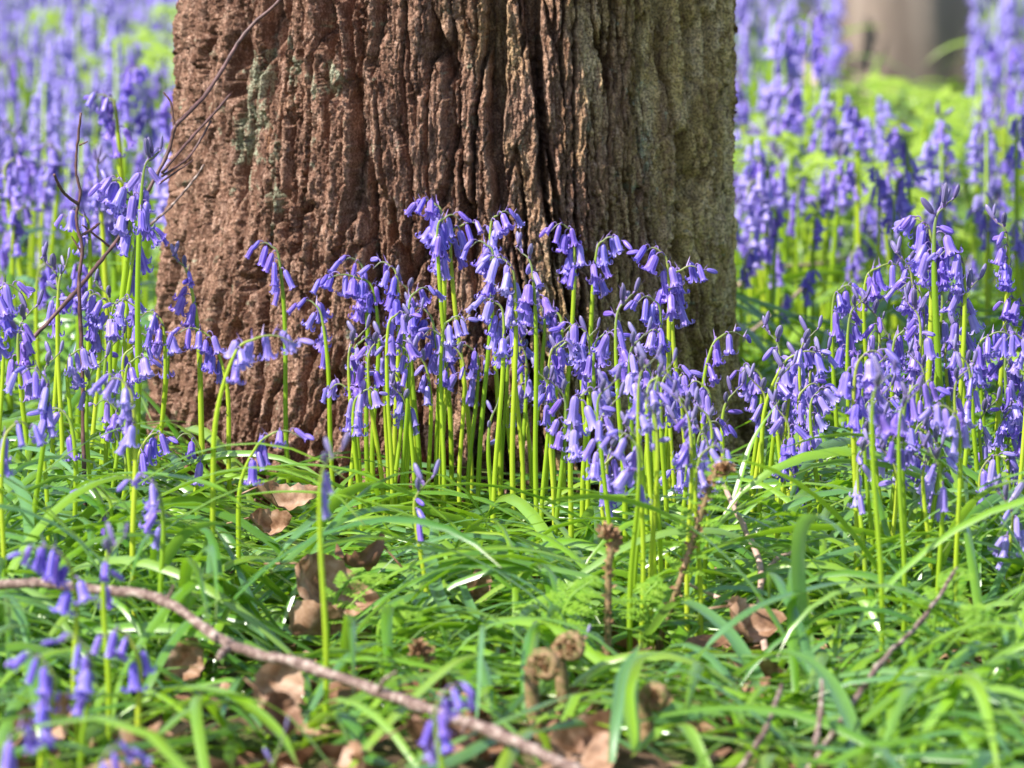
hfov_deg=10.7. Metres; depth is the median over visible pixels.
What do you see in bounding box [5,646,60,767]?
bluebell
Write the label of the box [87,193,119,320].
bluebell
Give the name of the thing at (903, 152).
bluebell
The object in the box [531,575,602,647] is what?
fern frond
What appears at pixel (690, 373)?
bluebell
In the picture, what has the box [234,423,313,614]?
bluebell
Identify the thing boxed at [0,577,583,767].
fallen branch
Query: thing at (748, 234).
bluebell
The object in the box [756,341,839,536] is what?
bluebell
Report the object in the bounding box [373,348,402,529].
bluebell
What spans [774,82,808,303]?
bluebell
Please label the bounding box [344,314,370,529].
bluebell
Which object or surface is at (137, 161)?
bluebell
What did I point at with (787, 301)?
bluebell
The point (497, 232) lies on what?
bluebell
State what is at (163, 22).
bluebell
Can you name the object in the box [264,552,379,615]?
dead leaf
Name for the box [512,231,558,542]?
bluebell
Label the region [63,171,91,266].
bluebell
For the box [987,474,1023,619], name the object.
bluebell
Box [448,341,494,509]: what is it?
bluebell
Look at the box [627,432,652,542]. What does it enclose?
bluebell
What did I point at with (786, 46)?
bluebell
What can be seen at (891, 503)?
bluebell
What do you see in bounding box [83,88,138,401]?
bluebell
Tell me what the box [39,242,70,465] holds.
bluebell
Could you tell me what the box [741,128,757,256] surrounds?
bluebell
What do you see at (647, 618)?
fern frond
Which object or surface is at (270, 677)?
dead leaf
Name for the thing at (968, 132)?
fern
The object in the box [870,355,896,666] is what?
bluebell
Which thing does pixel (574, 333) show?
bluebell
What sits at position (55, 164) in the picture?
bluebell
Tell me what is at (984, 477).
bluebell
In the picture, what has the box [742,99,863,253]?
fern
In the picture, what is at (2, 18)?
bluebell
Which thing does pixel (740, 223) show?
bluebell
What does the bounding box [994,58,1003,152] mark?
bluebell
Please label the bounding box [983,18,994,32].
bluebell
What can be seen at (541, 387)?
bluebell
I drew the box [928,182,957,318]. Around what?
bluebell
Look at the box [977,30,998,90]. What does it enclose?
bluebell
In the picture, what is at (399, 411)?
bluebell
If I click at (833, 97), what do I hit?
fern
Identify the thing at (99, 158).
bluebell
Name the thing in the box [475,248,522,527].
bluebell
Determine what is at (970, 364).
bluebell
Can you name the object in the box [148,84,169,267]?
bluebell
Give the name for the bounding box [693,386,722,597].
bluebell
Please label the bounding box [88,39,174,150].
fern
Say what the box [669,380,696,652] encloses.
bluebell
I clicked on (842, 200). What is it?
bluebell
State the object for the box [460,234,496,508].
bluebell
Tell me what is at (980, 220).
bluebell
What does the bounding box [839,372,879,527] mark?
bluebell
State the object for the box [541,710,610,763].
dead leaf
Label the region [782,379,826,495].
bluebell
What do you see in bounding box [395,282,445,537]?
bluebell
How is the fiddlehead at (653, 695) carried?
on the ground
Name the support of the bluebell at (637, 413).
on the leaf mat at (508, 556)
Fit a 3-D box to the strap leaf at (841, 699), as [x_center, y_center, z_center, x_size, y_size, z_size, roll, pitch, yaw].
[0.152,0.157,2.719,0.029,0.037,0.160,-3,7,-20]
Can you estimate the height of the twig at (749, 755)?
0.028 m
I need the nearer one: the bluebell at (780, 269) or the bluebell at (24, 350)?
the bluebell at (24, 350)
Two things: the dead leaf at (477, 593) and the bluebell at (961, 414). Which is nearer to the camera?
the dead leaf at (477, 593)
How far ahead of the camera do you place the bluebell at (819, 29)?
4.86 m
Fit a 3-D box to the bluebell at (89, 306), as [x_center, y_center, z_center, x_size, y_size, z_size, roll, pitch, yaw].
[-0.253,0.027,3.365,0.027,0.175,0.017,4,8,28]
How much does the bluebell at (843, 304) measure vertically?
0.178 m
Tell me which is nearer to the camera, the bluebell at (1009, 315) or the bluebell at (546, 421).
the bluebell at (546, 421)
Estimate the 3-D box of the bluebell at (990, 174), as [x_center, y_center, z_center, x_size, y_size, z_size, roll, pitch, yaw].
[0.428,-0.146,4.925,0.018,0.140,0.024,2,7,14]
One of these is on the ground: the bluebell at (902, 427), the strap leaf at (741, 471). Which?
the bluebell at (902, 427)
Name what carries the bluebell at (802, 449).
on the leaf mat at (508, 556)
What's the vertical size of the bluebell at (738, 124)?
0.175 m
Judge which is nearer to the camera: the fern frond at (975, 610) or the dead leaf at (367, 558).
the fern frond at (975, 610)
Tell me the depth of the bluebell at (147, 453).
3.26 m
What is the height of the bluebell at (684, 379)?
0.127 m
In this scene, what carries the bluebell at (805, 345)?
on the leaf mat at (508, 556)
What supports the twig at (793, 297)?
on the leaf mat at (792, 278)
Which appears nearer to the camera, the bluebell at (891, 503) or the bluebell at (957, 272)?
the bluebell at (891, 503)
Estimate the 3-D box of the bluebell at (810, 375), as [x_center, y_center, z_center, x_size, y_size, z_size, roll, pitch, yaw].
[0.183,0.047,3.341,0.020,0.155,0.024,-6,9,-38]
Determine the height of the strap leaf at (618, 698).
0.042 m
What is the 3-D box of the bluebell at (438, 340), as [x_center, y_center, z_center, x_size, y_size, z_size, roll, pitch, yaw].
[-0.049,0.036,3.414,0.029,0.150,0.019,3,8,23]
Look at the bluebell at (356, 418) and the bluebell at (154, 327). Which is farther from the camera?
the bluebell at (154, 327)
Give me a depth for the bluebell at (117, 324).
3.35 m
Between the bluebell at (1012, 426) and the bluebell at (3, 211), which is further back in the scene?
the bluebell at (3, 211)
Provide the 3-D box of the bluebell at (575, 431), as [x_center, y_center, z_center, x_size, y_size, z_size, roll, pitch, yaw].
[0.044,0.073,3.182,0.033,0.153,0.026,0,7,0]
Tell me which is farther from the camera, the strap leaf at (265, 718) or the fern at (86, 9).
the fern at (86, 9)
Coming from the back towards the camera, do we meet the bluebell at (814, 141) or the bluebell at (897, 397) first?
the bluebell at (814, 141)
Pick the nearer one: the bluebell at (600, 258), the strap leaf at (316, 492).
the strap leaf at (316, 492)
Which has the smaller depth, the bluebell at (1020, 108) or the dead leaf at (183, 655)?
the dead leaf at (183, 655)
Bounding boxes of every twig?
[33,0,280,337]
[53,112,99,505]
[136,164,204,235]
[689,583,728,603]
[722,483,790,658]
[737,252,864,286]
[737,683,783,767]
[738,288,801,345]
[806,567,958,767]
[812,679,823,745]
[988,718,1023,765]
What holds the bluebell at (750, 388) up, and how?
on the ground
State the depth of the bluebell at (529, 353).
3.45 m
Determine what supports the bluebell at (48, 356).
on the leaf mat at (508, 556)
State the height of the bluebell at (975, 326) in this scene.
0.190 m
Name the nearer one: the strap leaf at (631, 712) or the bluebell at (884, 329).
the strap leaf at (631, 712)
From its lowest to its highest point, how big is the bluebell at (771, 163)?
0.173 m
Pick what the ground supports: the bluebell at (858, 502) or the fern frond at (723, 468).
the fern frond at (723, 468)
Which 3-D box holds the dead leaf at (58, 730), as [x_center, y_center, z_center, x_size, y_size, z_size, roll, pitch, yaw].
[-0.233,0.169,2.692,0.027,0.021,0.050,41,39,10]
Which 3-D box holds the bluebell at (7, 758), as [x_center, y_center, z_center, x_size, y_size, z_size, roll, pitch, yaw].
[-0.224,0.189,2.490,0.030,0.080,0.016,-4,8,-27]
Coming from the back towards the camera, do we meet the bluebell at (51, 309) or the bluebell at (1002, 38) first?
the bluebell at (1002, 38)
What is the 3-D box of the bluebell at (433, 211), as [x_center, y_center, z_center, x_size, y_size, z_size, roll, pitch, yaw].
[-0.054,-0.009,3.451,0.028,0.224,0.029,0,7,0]
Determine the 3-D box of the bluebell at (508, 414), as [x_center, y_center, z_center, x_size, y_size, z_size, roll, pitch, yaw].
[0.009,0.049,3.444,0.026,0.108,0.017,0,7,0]
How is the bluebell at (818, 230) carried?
on the ground
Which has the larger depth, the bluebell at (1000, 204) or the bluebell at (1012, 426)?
the bluebell at (1000, 204)
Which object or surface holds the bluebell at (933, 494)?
on the leaf mat at (508, 556)
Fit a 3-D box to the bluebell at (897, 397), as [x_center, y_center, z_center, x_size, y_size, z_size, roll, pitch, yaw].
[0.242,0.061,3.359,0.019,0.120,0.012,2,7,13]
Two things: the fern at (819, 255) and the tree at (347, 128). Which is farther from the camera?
the fern at (819, 255)
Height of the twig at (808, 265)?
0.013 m
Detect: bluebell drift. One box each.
[0,0,1023,347]
[148,0,806,384]
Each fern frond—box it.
[311,568,387,644]
[366,599,422,673]
[514,602,546,645]
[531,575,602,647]
[618,575,672,669]
[654,457,736,666]
[897,568,974,668]
[944,722,1022,767]
[957,602,1023,685]
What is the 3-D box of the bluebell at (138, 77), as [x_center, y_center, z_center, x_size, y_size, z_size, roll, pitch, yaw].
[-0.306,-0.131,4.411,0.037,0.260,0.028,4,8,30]
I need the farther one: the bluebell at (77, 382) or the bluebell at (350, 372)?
the bluebell at (350, 372)
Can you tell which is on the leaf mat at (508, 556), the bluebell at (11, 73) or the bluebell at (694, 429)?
the bluebell at (694, 429)
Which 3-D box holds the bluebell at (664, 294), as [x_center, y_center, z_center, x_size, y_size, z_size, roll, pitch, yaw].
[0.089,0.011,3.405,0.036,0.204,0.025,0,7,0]
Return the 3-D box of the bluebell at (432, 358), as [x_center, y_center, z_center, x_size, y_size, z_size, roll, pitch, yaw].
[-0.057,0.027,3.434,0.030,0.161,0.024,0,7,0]
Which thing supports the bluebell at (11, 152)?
on the ground
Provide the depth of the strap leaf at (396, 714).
2.69 m
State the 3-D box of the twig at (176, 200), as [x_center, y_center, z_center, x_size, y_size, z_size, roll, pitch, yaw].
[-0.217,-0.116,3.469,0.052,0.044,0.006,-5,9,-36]
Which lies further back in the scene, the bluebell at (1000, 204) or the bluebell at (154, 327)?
the bluebell at (1000, 204)
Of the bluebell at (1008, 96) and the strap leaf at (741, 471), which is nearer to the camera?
the strap leaf at (741, 471)
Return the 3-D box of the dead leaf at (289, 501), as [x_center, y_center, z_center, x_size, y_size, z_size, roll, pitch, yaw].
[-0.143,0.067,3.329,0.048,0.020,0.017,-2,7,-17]
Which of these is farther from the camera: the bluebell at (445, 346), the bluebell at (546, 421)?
the bluebell at (445, 346)
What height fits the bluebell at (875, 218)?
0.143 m
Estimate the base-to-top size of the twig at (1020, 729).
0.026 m
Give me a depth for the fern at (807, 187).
4.84 m
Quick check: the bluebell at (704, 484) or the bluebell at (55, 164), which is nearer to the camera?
the bluebell at (704, 484)
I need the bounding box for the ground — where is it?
[0,2,1023,767]
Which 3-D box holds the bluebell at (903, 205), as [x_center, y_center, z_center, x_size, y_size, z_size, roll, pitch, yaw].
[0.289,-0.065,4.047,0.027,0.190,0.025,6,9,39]
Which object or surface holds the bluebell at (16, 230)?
on the leaf mat at (792, 278)
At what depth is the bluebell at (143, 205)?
3.29 m
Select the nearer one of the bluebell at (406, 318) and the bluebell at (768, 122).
the bluebell at (406, 318)
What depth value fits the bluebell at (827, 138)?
4.58 m
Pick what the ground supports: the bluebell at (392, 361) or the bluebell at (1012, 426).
the bluebell at (1012, 426)
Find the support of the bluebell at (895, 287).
on the leaf mat at (508, 556)
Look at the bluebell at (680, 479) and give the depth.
3.27 m
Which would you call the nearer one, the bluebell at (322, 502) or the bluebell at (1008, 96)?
the bluebell at (322, 502)
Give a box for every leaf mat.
[0,0,1023,498]
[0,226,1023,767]
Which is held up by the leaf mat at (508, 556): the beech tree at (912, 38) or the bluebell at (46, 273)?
the bluebell at (46, 273)
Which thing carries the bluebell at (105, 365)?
on the leaf mat at (508, 556)
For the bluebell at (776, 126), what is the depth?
4.77 m
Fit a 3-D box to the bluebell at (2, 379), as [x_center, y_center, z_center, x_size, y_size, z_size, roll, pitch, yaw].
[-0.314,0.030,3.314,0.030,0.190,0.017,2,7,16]
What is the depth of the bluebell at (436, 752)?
2.51 m
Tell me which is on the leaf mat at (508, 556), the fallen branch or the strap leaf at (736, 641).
the strap leaf at (736, 641)
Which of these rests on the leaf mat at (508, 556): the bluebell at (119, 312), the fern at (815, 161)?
the bluebell at (119, 312)
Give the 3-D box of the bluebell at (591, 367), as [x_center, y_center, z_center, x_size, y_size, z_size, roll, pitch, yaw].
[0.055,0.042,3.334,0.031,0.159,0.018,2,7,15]
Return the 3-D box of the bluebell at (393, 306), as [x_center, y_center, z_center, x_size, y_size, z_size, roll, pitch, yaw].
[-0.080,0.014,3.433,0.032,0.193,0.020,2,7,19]
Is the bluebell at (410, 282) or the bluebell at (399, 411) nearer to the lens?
the bluebell at (399, 411)
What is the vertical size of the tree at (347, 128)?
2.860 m
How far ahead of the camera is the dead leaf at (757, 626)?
2.99 m
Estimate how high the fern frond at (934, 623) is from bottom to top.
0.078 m
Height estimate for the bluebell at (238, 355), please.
0.190 m
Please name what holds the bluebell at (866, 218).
on the ground
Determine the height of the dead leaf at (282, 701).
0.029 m
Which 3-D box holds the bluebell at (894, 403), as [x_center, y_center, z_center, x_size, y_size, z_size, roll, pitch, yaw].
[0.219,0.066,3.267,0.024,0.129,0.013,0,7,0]
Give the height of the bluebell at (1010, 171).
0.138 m
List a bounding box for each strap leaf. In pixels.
[36,472,246,523]
[138,490,481,545]
[147,685,298,767]
[164,463,405,509]
[227,581,271,651]
[263,513,322,575]
[306,484,526,523]
[343,545,480,699]
[348,654,477,767]
[404,691,580,767]
[459,583,486,648]
[608,642,641,762]
[623,653,670,751]
[631,723,711,767]
[643,600,772,704]
[673,581,866,689]
[711,401,778,537]
[732,649,859,764]
[795,650,850,748]
[809,664,974,767]
[885,600,1020,663]
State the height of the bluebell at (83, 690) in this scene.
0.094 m
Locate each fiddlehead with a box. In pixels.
[407,637,436,699]
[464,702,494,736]
[522,648,561,741]
[550,631,586,714]
[595,520,623,675]
[638,681,673,753]
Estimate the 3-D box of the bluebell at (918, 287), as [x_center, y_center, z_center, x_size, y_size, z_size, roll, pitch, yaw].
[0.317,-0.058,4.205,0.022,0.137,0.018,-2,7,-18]
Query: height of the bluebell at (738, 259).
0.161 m
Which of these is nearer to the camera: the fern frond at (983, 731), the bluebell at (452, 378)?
the fern frond at (983, 731)
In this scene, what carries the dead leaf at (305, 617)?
on the leaf mat at (508, 556)
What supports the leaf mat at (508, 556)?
on the ground
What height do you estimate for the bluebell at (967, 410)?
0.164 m
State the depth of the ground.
2.78 m
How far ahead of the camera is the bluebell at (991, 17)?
6.67 m
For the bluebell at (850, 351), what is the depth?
3.38 m
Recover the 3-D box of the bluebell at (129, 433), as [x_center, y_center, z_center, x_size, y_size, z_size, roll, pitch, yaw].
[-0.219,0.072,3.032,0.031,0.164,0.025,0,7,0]
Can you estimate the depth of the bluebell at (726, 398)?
3.34 m
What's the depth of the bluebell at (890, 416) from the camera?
3.31 m
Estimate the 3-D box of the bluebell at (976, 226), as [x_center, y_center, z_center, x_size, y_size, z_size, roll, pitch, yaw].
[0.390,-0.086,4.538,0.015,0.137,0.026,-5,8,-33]
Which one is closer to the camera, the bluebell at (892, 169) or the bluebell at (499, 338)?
the bluebell at (499, 338)
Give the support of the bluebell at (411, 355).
on the leaf mat at (508, 556)
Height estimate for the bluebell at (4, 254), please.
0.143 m
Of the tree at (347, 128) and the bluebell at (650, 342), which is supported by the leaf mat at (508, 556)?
the bluebell at (650, 342)
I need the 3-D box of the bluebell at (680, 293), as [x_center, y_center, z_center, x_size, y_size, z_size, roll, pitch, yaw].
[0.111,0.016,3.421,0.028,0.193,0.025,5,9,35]
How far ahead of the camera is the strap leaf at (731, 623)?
2.83 m
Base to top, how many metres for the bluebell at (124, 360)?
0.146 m
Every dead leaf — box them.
[13,693,72,748]
[119,721,172,754]
[163,637,203,702]
[227,508,291,535]
[235,479,317,510]
[244,678,303,735]
[252,652,303,729]
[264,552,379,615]
[288,600,346,635]
[335,533,402,571]
[378,714,478,756]
[466,569,491,605]
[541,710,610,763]
[709,596,786,642]
[799,56,816,85]
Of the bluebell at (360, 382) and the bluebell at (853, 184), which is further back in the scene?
the bluebell at (853, 184)
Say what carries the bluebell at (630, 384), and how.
on the leaf mat at (508, 556)
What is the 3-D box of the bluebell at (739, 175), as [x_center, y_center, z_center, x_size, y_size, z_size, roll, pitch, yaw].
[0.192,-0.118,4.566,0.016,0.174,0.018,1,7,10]
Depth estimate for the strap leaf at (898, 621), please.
2.88 m
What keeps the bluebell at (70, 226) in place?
on the leaf mat at (508, 556)
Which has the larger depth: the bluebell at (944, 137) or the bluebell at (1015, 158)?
the bluebell at (944, 137)
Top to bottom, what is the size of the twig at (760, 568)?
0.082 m
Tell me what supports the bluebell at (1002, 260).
on the leaf mat at (508, 556)
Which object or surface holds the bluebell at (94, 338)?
on the leaf mat at (508, 556)
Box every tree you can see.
[145,0,755,510]
[749,1,816,36]
[811,0,984,122]
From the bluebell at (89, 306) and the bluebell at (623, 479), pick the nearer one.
the bluebell at (623, 479)
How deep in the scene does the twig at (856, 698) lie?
2.78 m
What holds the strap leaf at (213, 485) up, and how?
on the leaf mat at (508, 556)
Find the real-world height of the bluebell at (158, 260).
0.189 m
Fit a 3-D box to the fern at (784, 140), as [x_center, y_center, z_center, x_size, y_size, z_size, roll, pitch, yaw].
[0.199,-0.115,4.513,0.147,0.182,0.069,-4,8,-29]
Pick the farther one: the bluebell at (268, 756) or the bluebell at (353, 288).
the bluebell at (353, 288)
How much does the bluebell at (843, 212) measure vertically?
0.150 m
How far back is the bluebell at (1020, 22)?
6.26 m
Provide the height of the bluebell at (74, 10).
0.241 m
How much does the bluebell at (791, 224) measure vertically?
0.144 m
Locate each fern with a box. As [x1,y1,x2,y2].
[5,3,121,76]
[5,6,92,79]
[79,34,173,111]
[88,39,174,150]
[130,3,176,87]
[133,29,173,85]
[732,130,836,323]
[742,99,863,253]
[744,154,873,217]
[749,113,760,132]
[763,84,916,144]
[771,153,919,249]
[773,150,926,350]
[785,119,927,279]
[800,169,968,326]
[841,72,963,125]
[847,145,983,300]
[904,85,1022,220]
[950,110,1021,240]
[968,352,1023,415]
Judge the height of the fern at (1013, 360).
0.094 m
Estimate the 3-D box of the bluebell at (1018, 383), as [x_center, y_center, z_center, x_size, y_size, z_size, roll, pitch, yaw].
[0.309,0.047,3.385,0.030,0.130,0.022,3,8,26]
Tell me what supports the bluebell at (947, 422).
on the leaf mat at (508, 556)
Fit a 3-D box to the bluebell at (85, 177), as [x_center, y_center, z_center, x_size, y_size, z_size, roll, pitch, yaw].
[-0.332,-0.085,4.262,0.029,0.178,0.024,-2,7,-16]
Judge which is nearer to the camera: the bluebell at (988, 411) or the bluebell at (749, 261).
the bluebell at (988, 411)
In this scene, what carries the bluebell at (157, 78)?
on the ground
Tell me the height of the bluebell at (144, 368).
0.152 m
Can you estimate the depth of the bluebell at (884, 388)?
3.35 m
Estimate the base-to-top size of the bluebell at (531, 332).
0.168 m
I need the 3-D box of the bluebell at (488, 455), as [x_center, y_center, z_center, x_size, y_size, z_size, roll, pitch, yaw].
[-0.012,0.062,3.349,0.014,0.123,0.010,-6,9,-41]
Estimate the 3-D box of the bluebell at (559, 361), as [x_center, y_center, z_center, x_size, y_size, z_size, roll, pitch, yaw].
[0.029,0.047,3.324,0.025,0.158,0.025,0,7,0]
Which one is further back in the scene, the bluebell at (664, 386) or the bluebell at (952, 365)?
the bluebell at (952, 365)
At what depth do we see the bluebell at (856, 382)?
3.12 m
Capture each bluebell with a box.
[0,0,6,22]
[0,52,6,91]
[0,153,35,361]
[0,164,7,222]
[0,219,6,249]
[0,229,15,334]
[0,273,23,441]
[0,276,35,360]
[0,289,14,442]
[0,415,43,636]
[0,715,54,767]
[1,117,26,267]
[1,202,43,312]
[2,177,19,257]
[3,157,40,321]
[3,361,57,525]
[4,55,32,275]
[4,289,46,484]
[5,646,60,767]
[7,129,28,258]
[7,535,96,750]
[26,406,82,575]
[27,340,63,540]
[29,141,67,367]
[32,258,66,406]
[34,157,61,342]
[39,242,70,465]
[41,630,99,767]
[46,247,71,469]
[48,0,63,53]
[53,203,91,389]
[59,177,82,278]
[63,0,71,28]
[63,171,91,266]
[63,343,99,511]
[65,0,86,95]
[66,293,105,468]
[67,262,96,453]
[70,163,101,337]
[70,486,113,555]
[74,289,113,484]
[76,341,110,526]
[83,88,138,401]
[83,399,123,493]
[85,145,116,370]
[86,171,114,297]
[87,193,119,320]
[87,370,141,618]
[88,170,151,478]
[91,622,156,767]
[93,268,117,464]
[94,142,112,294]
[94,521,132,744]
[96,734,151,767]
[102,294,142,471]
[102,320,126,476]
[105,290,146,495]
[112,348,161,500]
[114,423,132,519]
[116,62,150,297]
[117,469,165,680]
[119,227,168,497]
[121,342,153,461]
[123,38,150,189]
[123,136,162,496]
[128,150,156,318]
[128,307,166,482]
[130,100,159,330]
[132,330,182,447]
[136,427,177,528]
[144,45,157,113]
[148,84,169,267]
[151,30,172,218]
[153,11,168,112]
[155,86,172,231]
[156,108,171,301]
[157,433,203,514]
[162,321,232,501]
[168,240,205,485]
[201,325,314,619]
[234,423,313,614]
[244,239,297,525]
[263,716,288,767]
[286,295,339,536]
[310,267,384,539]
[317,431,349,744]
[320,376,357,551]
[327,255,372,539]
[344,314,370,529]
[344,382,387,530]
[345,331,384,498]
[350,317,394,523]
[356,255,400,503]
[365,369,404,543]
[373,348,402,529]
[374,340,421,545]
[381,307,421,560]
[389,372,419,556]
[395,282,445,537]
[395,297,424,529]
[396,264,419,513]
[401,301,439,518]
[404,193,446,519]
[404,292,420,505]
[406,335,432,517]
[413,325,457,510]
[413,459,439,606]
[418,678,476,767]
[427,218,488,501]
[429,208,472,513]
[439,309,478,534]
[443,340,465,513]
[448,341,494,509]
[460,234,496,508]
[465,293,512,531]
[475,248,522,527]
[479,205,524,517]
[486,398,498,531]
[492,324,509,493]
[505,299,542,532]
[505,380,545,462]
[508,334,533,496]
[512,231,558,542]
[517,313,539,495]
[528,290,545,530]
[530,331,569,461]
[531,301,569,519]
[531,357,554,541]
[539,219,590,496]
[539,335,580,524]
[545,365,582,538]
[548,319,591,534]
[551,339,586,494]
[560,386,615,562]
[573,624,590,688]
[578,380,626,580]
[579,315,600,509]
[580,327,629,541]
[585,230,631,488]
[590,277,641,580]
[593,365,621,636]
[597,418,629,508]
[598,427,652,652]
[598,449,630,546]
[607,317,652,567]
[619,410,644,604]
[620,360,652,513]
[624,291,670,528]
[626,241,684,500]
[626,342,662,648]
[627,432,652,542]
[634,341,650,464]
[635,322,670,529]
[642,363,701,582]
[643,366,683,644]
[643,384,670,650]
[650,347,678,648]
[659,467,702,504]
[665,401,701,594]
[668,372,702,502]
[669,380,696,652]
[671,257,717,507]
[672,376,699,596]
[681,376,716,430]
[690,404,726,635]
[692,437,731,662]
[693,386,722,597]
[696,417,736,481]
[700,325,751,441]
[720,370,745,524]
[729,362,767,518]
[733,105,745,134]
[733,172,745,332]
[734,139,747,293]
[734,192,747,319]
[735,63,751,139]
[736,141,753,309]
[736,190,765,370]
[737,240,761,359]
[737,247,764,366]
[740,228,750,259]
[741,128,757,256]
[743,154,777,361]
[743,177,771,367]
[744,215,760,354]
[745,363,772,552]
[749,115,772,161]
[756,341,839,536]
[758,245,787,364]
[760,205,788,384]
[762,311,791,512]
[764,137,787,183]
[765,410,799,534]
[767,388,810,556]
[769,109,786,259]
[769,139,790,337]
[770,349,797,557]
[771,346,796,499]
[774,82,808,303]
[778,18,807,272]
[779,292,792,405]
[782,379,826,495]
[784,437,815,521]
[786,206,807,341]
[786,341,809,437]
[787,175,811,289]
[787,183,807,341]
[789,315,824,513]
[790,379,834,513]
[793,336,831,513]
[795,7,834,246]
[797,267,821,371]
[798,38,830,224]
[800,159,826,331]
[800,338,835,484]
[801,386,843,514]
[804,103,836,219]
[804,194,826,350]
[814,101,837,269]
[817,166,841,329]
[825,135,853,366]
[827,41,850,116]
[827,279,870,495]
[828,285,871,481]
[829,223,851,305]
[829,340,901,583]
[835,156,870,364]
[835,189,850,303]
[838,101,871,325]
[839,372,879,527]
[843,243,867,319]
[848,427,879,629]
[856,402,890,573]
[857,203,876,326]
[857,255,911,362]
[857,374,897,570]
[859,371,891,538]
[860,290,894,413]
[861,394,899,542]
[864,230,876,341]
[867,164,891,342]
[868,440,907,531]
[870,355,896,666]
[872,226,894,329]
[873,213,891,283]
[878,396,899,444]
[878,434,909,607]
[879,123,912,329]
[879,193,898,386]
[879,356,906,506]
[880,374,926,631]
[881,168,903,337]
[881,238,902,329]
[881,311,890,395]
[882,378,950,629]
[882,384,891,500]
[883,167,905,335]
[883,278,925,424]
[883,322,935,551]
[885,129,921,328]
[885,200,903,280]
[890,236,928,427]
[891,169,927,324]
[891,212,948,456]
[894,388,920,467]
[901,281,941,514]
[904,325,926,442]
[905,413,942,521]
[905,452,929,568]
[906,222,918,285]
[907,338,932,568]
[913,183,962,516]
[914,160,935,296]
[914,413,957,578]
[917,221,940,299]
[917,398,971,652]
[918,433,945,575]
[919,431,953,658]
[925,262,948,464]
[926,243,968,517]
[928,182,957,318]
[931,100,959,301]
[931,342,953,445]
[932,312,967,439]
[938,246,951,362]
[939,263,989,499]
[939,350,977,599]
[944,291,968,381]
[950,164,961,258]
[951,333,981,544]
[957,357,988,450]
[965,208,994,338]
[965,254,980,326]
[965,322,1022,588]
[966,41,982,127]
[966,357,1011,468]
[967,387,1000,507]
[969,105,990,267]
[975,118,993,260]
[975,200,993,300]
[975,448,1017,595]
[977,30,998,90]
[979,186,1001,326]
[981,150,997,181]
[981,236,1002,329]
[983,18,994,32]
[985,204,1015,471]
[986,346,1017,464]
[987,2,999,33]
[987,92,1003,201]
[987,358,1023,466]
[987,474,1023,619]
[988,192,1009,282]
[988,400,1022,515]
[989,158,1011,297]
[990,397,1023,505]
[991,196,1012,306]
[991,323,1023,487]
[992,83,1023,244]
[992,326,1023,511]
[993,293,1023,345]
[994,38,1023,152]
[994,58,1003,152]
[998,142,1013,245]
[999,29,1006,60]
[1001,401,1023,489]
[1002,162,1020,240]
[1003,84,1016,227]
[1004,113,1023,374]
[1008,218,1023,318]
[1012,104,1023,123]
[1012,222,1023,330]
[1016,16,1023,43]
[1016,37,1023,87]
[1020,233,1023,322]
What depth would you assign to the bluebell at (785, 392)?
3.29 m
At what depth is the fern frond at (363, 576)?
2.98 m
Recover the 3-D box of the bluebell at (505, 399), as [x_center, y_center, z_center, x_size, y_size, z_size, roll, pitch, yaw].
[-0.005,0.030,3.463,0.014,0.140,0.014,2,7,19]
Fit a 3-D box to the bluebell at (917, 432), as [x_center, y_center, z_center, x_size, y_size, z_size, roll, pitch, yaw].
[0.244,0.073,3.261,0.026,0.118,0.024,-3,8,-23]
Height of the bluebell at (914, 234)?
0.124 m
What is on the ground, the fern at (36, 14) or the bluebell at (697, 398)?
the fern at (36, 14)
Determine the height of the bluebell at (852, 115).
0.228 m
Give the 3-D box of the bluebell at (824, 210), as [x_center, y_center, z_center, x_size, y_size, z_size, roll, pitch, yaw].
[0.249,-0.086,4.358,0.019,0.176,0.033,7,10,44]
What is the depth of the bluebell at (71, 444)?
3.18 m
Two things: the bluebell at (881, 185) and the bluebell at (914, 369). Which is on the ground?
the bluebell at (881, 185)
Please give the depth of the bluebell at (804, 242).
4.56 m
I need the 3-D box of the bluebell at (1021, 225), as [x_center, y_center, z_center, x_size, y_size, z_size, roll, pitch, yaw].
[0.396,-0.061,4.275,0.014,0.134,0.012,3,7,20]
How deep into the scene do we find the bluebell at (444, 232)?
3.43 m
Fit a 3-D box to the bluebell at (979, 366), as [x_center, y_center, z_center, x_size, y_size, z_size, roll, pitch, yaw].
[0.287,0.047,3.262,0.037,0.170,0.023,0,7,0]
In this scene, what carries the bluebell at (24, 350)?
on the leaf mat at (508, 556)
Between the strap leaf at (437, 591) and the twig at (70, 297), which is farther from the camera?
the twig at (70, 297)
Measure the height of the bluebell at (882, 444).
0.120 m
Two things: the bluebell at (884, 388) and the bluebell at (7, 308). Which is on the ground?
the bluebell at (7, 308)
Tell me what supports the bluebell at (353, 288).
on the leaf mat at (508, 556)
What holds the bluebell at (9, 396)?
on the leaf mat at (792, 278)
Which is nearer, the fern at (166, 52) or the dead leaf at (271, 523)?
the dead leaf at (271, 523)
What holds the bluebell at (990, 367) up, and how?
on the leaf mat at (508, 556)
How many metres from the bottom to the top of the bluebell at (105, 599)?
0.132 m
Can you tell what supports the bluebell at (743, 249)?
on the ground

